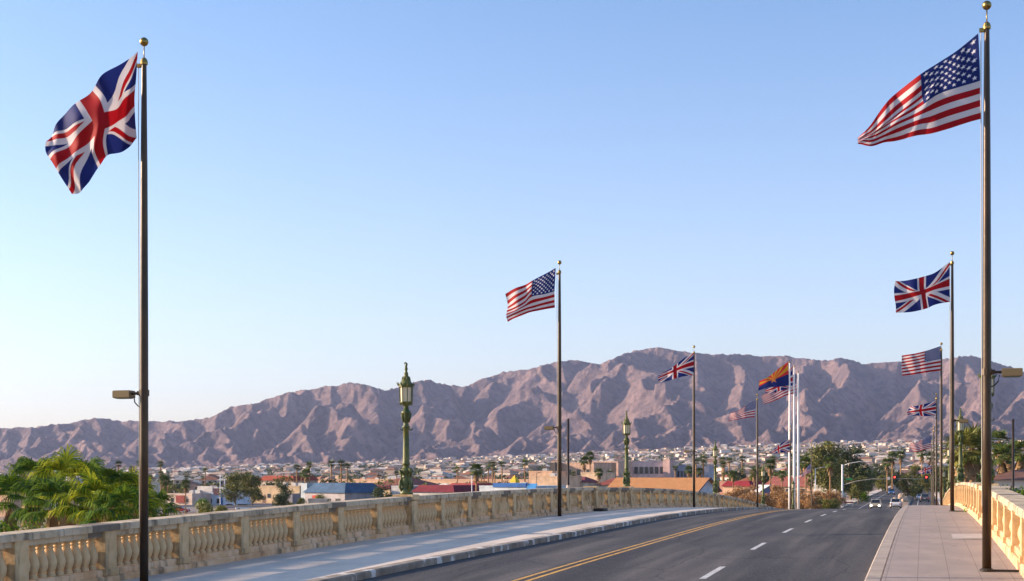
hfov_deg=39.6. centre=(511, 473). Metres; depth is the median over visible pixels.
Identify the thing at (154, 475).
house
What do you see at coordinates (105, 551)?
stone balustrade
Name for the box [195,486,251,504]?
shop
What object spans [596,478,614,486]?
building
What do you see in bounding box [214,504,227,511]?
bush
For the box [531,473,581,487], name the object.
building
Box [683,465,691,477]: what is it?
palm tree
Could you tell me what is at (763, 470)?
street lamp
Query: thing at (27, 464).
palm tree
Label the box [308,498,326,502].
garden wall
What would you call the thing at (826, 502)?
bush
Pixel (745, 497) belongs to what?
dry bush
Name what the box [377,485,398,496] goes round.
shop
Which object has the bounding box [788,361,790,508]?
flagpole
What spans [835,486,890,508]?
pavement
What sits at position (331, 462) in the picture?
palm tree
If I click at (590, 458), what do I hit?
palm tree
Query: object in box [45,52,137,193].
flag
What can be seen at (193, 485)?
house
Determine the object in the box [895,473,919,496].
tree
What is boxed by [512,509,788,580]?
line
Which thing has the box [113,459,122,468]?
palm tree
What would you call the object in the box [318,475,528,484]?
building
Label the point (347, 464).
palm tree
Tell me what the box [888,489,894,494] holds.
car
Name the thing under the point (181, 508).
car
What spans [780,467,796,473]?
house
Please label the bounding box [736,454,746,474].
palm tree
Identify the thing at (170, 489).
tree
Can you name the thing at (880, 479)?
tree
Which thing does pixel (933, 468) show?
flagpole
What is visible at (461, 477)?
house
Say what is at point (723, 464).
palm tree
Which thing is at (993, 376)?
street lamp
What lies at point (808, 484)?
palm tree
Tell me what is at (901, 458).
palm tree
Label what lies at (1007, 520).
stone balustrade
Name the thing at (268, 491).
building
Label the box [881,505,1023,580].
pavement near side
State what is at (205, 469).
palm tree
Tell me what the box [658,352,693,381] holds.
flag
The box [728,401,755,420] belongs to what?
flag
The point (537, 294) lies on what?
flag
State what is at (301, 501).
bush
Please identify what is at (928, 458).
palm tree
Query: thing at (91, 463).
palm tree
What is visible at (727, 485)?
building
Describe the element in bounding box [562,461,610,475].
building
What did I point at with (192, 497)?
shop
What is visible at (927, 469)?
flag
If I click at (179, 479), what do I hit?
house
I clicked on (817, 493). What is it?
dry bush
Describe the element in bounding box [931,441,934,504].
flagpole
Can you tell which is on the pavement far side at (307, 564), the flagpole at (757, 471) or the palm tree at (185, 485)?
the flagpole at (757, 471)
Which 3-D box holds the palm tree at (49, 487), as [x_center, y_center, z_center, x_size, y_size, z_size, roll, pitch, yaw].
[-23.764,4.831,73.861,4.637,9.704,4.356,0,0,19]
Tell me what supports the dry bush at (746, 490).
on the ground
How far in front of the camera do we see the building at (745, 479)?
473.02 m
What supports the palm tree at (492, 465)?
on the ground
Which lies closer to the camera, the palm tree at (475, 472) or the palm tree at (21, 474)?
the palm tree at (21, 474)
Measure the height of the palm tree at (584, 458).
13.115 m
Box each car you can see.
[171,507,189,512]
[235,504,252,509]
[870,499,881,507]
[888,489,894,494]
[890,499,900,507]
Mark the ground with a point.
(762, 447)
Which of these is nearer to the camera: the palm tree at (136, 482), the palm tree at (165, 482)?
the palm tree at (136, 482)
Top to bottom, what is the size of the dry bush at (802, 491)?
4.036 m
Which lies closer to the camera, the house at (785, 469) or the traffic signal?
the traffic signal
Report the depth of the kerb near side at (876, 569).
31.73 m
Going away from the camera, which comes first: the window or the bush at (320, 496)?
the bush at (320, 496)
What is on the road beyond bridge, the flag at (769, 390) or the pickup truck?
the pickup truck
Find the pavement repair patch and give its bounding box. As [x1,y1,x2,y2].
[951,534,981,538]
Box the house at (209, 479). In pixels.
[199,476,217,484]
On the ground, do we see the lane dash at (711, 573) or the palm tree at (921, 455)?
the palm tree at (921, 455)
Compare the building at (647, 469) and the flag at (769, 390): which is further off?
the building at (647, 469)
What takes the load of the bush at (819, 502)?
on the ground
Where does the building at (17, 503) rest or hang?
on the ground
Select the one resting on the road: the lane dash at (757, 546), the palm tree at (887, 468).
the lane dash at (757, 546)
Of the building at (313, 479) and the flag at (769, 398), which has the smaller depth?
the flag at (769, 398)
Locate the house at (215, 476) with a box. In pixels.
[206,474,219,478]
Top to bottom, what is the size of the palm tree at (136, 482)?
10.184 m
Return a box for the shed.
[751,485,772,494]
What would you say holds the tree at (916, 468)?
on the ground
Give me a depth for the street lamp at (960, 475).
77.42 m
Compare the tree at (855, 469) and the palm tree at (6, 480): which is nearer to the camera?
the palm tree at (6, 480)
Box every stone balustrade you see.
[0,486,773,580]
[943,482,1023,577]
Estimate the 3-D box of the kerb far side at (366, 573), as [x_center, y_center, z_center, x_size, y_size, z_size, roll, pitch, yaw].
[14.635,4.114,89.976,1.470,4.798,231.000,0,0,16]
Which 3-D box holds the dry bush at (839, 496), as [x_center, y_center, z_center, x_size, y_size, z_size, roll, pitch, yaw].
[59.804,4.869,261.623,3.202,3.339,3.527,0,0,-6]
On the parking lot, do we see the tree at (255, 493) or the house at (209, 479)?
the tree at (255, 493)
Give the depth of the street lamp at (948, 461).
110.05 m
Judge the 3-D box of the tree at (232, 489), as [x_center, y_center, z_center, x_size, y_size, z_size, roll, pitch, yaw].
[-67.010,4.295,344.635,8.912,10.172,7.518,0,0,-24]
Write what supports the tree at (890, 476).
on the ground
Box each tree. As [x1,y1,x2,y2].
[0,472,51,530]
[2,454,67,528]
[7,473,93,527]
[13,456,28,506]
[21,444,110,526]
[46,465,138,524]
[49,456,116,524]
[77,483,161,524]
[78,466,138,521]
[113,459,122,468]
[120,466,167,519]
[137,487,182,517]
[155,459,164,470]
[156,470,163,490]
[156,474,170,490]
[166,482,176,492]
[179,478,190,513]
[201,467,208,484]
[217,470,252,509]
[239,472,265,504]
[264,480,278,484]
[271,482,294,505]
[272,475,294,484]
[291,462,301,482]
[301,467,310,482]
[306,459,312,482]
[320,477,336,482]
[327,458,335,479]
[336,457,345,482]
[344,461,350,482]
[374,476,394,484]
[454,465,460,482]
[468,462,484,490]
[484,464,491,482]
[488,460,496,482]
[492,467,498,482]
[498,459,505,482]
[521,459,529,481]
[578,455,588,471]
[585,450,595,471]
[593,468,602,486]
[672,464,678,477]
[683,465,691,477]
[691,458,699,477]
[696,467,703,477]
[699,453,706,477]
[719,460,727,480]
[724,457,734,480]
[725,469,743,480]
[729,470,738,490]
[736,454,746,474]
[749,467,767,481]
[749,468,759,489]
[764,458,776,484]
[764,473,771,483]
[776,470,786,489]
[796,454,812,494]
[805,479,814,491]
[806,440,846,494]
[822,455,837,489]
[827,463,849,493]
[832,444,873,499]
[848,475,869,502]
[863,473,876,493]
[870,462,886,486]
[875,474,888,493]
[882,457,892,493]
[884,468,896,487]
[886,451,898,488]
[891,472,904,489]
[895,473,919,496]
[896,449,905,486]
[906,464,923,484]
[908,478,924,498]
[916,450,929,474]
[917,473,934,493]
[925,451,937,473]
[929,471,945,496]
[932,466,955,491]
[937,425,991,481]
[954,423,996,481]
[976,464,995,481]
[991,429,1010,458]
[991,442,1016,474]
[999,440,1022,471]
[1000,484,1023,492]
[1008,439,1023,469]
[1012,486,1023,495]
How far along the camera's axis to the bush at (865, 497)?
309.33 m
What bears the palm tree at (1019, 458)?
on the ground
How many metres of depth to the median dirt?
283.20 m
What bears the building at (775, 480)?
on the ground
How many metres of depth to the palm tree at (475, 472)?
329.49 m
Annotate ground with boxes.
[0,441,1002,529]
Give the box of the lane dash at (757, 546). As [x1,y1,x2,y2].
[750,543,765,549]
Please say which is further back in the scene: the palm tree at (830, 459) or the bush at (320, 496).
the bush at (320, 496)
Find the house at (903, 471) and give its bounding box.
[898,470,911,474]
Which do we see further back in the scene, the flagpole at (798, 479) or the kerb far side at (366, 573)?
the flagpole at (798, 479)
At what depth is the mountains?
6142.42 m
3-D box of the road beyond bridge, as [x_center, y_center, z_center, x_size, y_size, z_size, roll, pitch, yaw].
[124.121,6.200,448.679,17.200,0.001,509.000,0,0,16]
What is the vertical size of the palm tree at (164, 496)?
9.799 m
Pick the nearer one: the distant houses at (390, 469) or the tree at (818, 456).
the tree at (818, 456)
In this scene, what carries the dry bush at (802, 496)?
on the ground
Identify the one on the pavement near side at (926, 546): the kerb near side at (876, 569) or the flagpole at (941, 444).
the flagpole at (941, 444)
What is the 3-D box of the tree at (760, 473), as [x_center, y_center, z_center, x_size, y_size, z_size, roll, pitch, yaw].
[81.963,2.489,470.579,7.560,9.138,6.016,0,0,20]
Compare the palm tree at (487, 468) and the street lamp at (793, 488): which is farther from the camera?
the palm tree at (487, 468)
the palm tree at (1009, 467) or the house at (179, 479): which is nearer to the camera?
the palm tree at (1009, 467)
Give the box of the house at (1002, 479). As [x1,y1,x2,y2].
[993,470,1023,491]
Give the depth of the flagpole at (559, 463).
58.40 m
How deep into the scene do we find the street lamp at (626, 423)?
76.40 m
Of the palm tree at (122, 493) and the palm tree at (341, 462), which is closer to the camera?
the palm tree at (122, 493)
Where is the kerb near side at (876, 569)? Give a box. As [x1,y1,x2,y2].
[864,505,909,580]
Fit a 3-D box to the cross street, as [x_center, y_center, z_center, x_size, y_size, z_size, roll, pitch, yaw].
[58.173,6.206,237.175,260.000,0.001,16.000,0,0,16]
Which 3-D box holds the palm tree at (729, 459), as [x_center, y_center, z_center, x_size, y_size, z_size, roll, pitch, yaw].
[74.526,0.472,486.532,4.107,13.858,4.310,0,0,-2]
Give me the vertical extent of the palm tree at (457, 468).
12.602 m
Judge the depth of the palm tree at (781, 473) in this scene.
339.73 m
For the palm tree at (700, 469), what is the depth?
479.65 m
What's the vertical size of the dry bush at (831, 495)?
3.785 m
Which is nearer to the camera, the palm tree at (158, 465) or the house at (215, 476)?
the palm tree at (158, 465)
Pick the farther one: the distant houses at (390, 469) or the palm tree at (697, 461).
the distant houses at (390, 469)
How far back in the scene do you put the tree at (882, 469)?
518.44 m
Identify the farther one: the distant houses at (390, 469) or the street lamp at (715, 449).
the distant houses at (390, 469)
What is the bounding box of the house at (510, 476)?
[503,475,522,478]
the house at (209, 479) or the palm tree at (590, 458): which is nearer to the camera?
the palm tree at (590, 458)
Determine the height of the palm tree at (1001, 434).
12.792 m
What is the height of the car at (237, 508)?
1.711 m
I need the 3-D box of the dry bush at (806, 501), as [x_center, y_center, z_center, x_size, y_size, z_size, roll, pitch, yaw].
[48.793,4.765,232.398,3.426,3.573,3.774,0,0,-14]
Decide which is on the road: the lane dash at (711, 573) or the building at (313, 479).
the lane dash at (711, 573)
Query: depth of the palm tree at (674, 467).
526.13 m
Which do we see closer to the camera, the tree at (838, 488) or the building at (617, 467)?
the tree at (838, 488)
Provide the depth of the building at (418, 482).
525.07 m
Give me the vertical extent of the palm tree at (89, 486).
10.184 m
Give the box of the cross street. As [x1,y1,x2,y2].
[160,505,275,507]
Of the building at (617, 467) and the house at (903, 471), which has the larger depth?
the house at (903, 471)
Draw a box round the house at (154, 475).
[151,474,159,479]
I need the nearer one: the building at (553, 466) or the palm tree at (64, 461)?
the palm tree at (64, 461)
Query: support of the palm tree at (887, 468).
on the ground
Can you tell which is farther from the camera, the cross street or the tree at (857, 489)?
the tree at (857, 489)
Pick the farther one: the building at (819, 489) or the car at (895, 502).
the building at (819, 489)
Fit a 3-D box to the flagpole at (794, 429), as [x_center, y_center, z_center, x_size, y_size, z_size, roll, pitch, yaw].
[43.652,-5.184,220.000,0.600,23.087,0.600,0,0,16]
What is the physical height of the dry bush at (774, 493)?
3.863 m
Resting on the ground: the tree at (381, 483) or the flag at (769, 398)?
the tree at (381, 483)
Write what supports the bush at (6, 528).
on the ground
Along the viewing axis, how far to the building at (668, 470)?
648.21 m
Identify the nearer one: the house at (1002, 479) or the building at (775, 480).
the house at (1002, 479)
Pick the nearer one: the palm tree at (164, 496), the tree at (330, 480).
the palm tree at (164, 496)
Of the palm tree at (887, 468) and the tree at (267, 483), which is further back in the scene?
the tree at (267, 483)
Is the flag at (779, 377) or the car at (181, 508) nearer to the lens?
the flag at (779, 377)
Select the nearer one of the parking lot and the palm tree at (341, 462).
the parking lot
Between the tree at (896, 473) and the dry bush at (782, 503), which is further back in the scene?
the tree at (896, 473)
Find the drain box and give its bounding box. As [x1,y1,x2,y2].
[593,508,607,510]
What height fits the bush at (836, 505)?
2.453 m
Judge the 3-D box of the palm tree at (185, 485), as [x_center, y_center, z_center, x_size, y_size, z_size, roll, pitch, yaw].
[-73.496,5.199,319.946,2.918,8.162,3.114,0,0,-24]
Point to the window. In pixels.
(651, 469)
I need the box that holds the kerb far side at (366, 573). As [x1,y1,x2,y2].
[305,507,779,580]
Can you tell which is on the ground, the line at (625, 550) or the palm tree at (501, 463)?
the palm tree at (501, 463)
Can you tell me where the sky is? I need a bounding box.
[0,0,1023,427]
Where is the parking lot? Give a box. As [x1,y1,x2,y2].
[160,504,294,511]
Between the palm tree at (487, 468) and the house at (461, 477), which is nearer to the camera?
the palm tree at (487, 468)
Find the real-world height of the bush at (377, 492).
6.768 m
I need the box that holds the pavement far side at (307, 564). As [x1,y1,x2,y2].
[122,507,713,580]
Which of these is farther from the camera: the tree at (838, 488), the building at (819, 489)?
the building at (819, 489)
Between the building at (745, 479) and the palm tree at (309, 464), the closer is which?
the building at (745, 479)
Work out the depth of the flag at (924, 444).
159.16 m
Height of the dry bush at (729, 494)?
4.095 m
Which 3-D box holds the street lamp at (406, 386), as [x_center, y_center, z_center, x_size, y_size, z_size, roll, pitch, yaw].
[-3.268,-1.398,43.886,0.557,4.098,0.557,0,0,8]
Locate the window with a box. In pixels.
[649,467,653,473]
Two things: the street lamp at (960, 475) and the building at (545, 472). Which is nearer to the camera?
the street lamp at (960, 475)
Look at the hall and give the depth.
292.49 m
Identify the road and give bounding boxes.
[358,508,900,580]
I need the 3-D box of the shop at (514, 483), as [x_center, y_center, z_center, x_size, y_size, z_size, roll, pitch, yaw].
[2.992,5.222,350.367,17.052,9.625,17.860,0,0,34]
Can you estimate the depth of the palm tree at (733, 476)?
329.81 m
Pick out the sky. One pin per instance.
(340, 192)
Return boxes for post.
[566,418,569,487]
[1012,419,1014,488]
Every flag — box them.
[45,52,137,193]
[505,268,555,320]
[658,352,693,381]
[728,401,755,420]
[758,362,788,390]
[761,374,795,404]
[765,365,792,393]
[770,439,789,453]
[798,464,810,477]
[857,34,980,145]
[894,262,949,312]
[902,346,940,375]
[907,401,935,415]
[910,436,930,451]
[918,465,930,473]
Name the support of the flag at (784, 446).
attached to the flagpole at (790, 487)
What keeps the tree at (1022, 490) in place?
on the ground
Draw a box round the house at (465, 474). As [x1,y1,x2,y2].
[459,472,473,476]
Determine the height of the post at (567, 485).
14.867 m
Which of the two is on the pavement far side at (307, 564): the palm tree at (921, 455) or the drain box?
the drain box
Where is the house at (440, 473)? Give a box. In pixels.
[432,471,449,475]
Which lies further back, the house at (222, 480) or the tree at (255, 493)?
the house at (222, 480)
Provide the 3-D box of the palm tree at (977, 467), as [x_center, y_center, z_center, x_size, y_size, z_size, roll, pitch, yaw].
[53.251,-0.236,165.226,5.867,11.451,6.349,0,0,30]
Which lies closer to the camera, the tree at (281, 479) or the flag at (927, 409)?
the flag at (927, 409)
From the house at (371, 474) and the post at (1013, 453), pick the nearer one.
the post at (1013, 453)
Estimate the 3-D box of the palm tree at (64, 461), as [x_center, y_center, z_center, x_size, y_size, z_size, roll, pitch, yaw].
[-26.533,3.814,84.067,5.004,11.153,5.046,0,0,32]
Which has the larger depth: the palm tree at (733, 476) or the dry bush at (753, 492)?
the palm tree at (733, 476)
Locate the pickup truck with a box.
[920,494,928,501]
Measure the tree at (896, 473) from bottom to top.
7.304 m
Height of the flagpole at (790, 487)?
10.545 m
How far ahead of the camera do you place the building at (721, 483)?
451.22 m
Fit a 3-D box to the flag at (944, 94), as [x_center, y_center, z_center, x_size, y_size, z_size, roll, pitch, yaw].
[7.513,-7.086,26.323,2.296,2.089,0.462,0,0,2]
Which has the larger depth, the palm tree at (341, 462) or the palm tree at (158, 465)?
the palm tree at (158, 465)
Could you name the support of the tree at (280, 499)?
on the ground
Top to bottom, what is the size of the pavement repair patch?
0.042 m
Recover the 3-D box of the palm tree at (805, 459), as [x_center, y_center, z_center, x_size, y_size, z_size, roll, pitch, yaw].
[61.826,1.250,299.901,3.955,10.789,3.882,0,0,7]
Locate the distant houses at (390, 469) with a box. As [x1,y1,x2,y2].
[0,439,1022,477]
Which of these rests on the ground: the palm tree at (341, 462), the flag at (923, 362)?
the palm tree at (341, 462)
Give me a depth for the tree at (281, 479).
479.71 m
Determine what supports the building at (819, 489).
on the ground
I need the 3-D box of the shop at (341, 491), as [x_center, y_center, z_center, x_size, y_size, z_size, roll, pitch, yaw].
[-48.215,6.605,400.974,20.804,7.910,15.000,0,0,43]
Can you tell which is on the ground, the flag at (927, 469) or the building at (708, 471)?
the building at (708, 471)
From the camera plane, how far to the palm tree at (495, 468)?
513.97 m
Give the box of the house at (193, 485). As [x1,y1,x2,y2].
[181,482,200,491]
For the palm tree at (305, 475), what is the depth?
419.37 m
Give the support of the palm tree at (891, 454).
on the ground
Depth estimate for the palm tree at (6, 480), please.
79.44 m
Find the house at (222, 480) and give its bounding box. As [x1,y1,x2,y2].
[217,476,227,484]
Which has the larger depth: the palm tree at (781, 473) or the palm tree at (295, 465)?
the palm tree at (295, 465)
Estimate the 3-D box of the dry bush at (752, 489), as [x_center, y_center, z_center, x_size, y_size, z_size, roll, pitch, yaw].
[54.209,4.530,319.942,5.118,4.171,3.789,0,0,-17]
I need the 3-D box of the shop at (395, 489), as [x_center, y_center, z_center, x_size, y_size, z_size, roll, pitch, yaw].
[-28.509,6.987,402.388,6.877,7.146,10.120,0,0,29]
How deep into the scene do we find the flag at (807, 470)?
191.40 m
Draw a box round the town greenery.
[1,441,1023,492]
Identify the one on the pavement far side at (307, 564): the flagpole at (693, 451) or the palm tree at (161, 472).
the flagpole at (693, 451)
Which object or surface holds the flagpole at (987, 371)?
on the pavement near side at (926, 546)
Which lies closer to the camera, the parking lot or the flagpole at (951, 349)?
the flagpole at (951, 349)
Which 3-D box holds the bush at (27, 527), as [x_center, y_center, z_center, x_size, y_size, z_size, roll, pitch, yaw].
[-21.215,3.600,62.053,2.994,2.803,2.714,0,0,28]
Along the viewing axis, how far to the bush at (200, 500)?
379.49 m
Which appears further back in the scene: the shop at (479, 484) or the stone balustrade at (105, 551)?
the shop at (479, 484)
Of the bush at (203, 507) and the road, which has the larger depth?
the bush at (203, 507)
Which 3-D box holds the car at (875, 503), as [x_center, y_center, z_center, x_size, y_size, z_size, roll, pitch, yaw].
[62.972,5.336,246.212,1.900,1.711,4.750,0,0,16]
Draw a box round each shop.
[167,490,210,504]
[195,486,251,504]
[301,483,385,503]
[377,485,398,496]
[391,485,418,496]
[412,485,478,494]
[439,483,491,485]
[479,475,565,490]
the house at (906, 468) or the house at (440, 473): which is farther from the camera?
the house at (440, 473)
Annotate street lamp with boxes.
[397,362,414,494]
[621,410,631,485]
[712,440,718,493]
[760,464,765,504]
[791,479,794,508]
[943,465,945,497]
[946,440,949,490]
[956,408,964,482]
[978,374,996,483]
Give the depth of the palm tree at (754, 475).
319.75 m
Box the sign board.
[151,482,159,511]
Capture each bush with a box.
[0,517,45,531]
[13,524,44,547]
[138,498,170,518]
[195,498,211,504]
[195,500,214,512]
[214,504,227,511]
[295,498,306,503]
[315,494,328,501]
[371,484,392,497]
[721,490,736,497]
[726,488,746,497]
[732,484,749,495]
[737,493,755,501]
[744,485,758,495]
[748,490,764,501]
[754,492,777,506]
[765,491,785,506]
[770,484,786,494]
[771,492,794,508]
[791,488,804,506]
[795,493,810,508]
[800,492,823,508]
[812,490,829,498]
[816,496,823,508]
[819,489,842,504]
[820,499,834,508]
[829,498,841,508]
[835,491,845,505]
[859,491,870,501]
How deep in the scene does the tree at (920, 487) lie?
339.52 m
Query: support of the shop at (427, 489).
on the ground
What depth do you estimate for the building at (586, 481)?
443.10 m
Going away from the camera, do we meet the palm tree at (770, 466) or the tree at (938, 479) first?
the palm tree at (770, 466)
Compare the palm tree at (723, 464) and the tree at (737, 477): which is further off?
the palm tree at (723, 464)
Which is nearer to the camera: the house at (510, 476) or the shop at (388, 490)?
the shop at (388, 490)
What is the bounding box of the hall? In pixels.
[608,477,721,492]
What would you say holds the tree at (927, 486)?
on the ground
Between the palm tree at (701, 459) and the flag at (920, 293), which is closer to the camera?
the flag at (920, 293)
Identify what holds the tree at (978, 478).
on the ground
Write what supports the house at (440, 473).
on the ground
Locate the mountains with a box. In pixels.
[0,347,1023,470]
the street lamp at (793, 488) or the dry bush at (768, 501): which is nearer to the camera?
the street lamp at (793, 488)
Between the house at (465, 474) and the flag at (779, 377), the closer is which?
the flag at (779, 377)
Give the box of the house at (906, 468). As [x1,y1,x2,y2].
[901,466,919,473]
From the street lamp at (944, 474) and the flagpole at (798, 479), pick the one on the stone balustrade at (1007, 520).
the street lamp at (944, 474)
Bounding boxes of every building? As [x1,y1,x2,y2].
[0,481,49,516]
[254,483,300,503]
[259,476,318,484]
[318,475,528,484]
[375,478,438,484]
[529,468,565,483]
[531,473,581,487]
[549,463,556,470]
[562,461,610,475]
[581,472,614,482]
[581,477,597,486]
[592,459,632,477]
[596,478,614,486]
[628,459,675,477]
[663,459,674,477]
[676,461,713,479]
[719,481,725,494]
[721,481,761,494]
[739,476,764,482]
[765,476,812,494]
[813,481,845,496]
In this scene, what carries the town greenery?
on the ground
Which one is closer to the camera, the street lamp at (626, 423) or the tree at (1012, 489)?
the street lamp at (626, 423)
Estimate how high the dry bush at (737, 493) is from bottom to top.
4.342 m
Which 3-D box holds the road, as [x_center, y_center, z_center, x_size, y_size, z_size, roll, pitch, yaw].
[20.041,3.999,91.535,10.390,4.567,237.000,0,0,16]
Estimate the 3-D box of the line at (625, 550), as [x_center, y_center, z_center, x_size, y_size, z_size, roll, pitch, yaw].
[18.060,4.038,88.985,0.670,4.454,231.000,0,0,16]
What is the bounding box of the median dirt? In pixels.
[888,499,910,506]
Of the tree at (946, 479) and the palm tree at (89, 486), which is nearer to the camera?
the palm tree at (89, 486)
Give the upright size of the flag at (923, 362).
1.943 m
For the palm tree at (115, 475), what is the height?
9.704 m
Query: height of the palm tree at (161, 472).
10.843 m
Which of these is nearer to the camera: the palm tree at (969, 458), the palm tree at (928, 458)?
the palm tree at (969, 458)
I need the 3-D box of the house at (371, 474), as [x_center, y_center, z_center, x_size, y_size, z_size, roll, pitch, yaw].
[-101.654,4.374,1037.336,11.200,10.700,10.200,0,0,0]
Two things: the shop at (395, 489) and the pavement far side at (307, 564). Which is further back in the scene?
the shop at (395, 489)
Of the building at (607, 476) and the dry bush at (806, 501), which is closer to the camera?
the dry bush at (806, 501)
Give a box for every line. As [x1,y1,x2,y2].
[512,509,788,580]
[526,509,792,580]
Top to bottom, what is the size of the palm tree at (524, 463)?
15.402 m
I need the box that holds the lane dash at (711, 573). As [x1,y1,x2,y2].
[699,567,723,578]
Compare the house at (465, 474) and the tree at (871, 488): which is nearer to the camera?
the tree at (871, 488)
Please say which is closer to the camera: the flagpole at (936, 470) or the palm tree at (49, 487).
the palm tree at (49, 487)
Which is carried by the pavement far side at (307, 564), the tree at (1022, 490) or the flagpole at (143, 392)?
the flagpole at (143, 392)
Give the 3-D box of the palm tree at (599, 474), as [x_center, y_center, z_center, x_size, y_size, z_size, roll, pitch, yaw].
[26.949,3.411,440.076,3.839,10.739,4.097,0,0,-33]
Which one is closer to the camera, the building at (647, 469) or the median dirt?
the median dirt
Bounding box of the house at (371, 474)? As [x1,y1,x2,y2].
[365,472,379,476]
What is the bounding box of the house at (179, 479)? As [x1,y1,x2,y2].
[173,476,192,484]
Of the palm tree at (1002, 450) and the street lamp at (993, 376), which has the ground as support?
the palm tree at (1002, 450)
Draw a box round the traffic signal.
[840,461,927,496]
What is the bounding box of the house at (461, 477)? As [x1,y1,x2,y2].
[452,476,467,478]
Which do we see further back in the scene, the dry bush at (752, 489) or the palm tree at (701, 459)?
the palm tree at (701, 459)
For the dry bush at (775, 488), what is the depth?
299.64 m
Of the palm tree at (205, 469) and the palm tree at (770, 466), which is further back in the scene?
the palm tree at (205, 469)
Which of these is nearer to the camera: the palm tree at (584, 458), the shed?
the shed
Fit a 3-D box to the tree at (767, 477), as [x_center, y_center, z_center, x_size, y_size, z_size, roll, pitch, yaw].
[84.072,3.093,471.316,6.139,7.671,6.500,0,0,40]
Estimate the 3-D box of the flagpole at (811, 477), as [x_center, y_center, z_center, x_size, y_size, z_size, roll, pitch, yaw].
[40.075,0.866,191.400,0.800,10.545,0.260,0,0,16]
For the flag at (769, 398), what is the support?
attached to the flagpole at (798, 479)
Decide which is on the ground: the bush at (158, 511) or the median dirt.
the bush at (158, 511)
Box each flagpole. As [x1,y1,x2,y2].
[112,37,148,580]
[544,260,561,515]
[684,345,695,506]
[750,394,758,506]
[785,426,791,508]
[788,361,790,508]
[793,365,794,506]
[797,371,799,508]
[807,441,812,508]
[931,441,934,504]
[932,427,939,504]
[935,393,943,504]
[939,342,949,504]
[949,251,967,511]
[979,0,1022,571]
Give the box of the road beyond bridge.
[842,486,939,508]

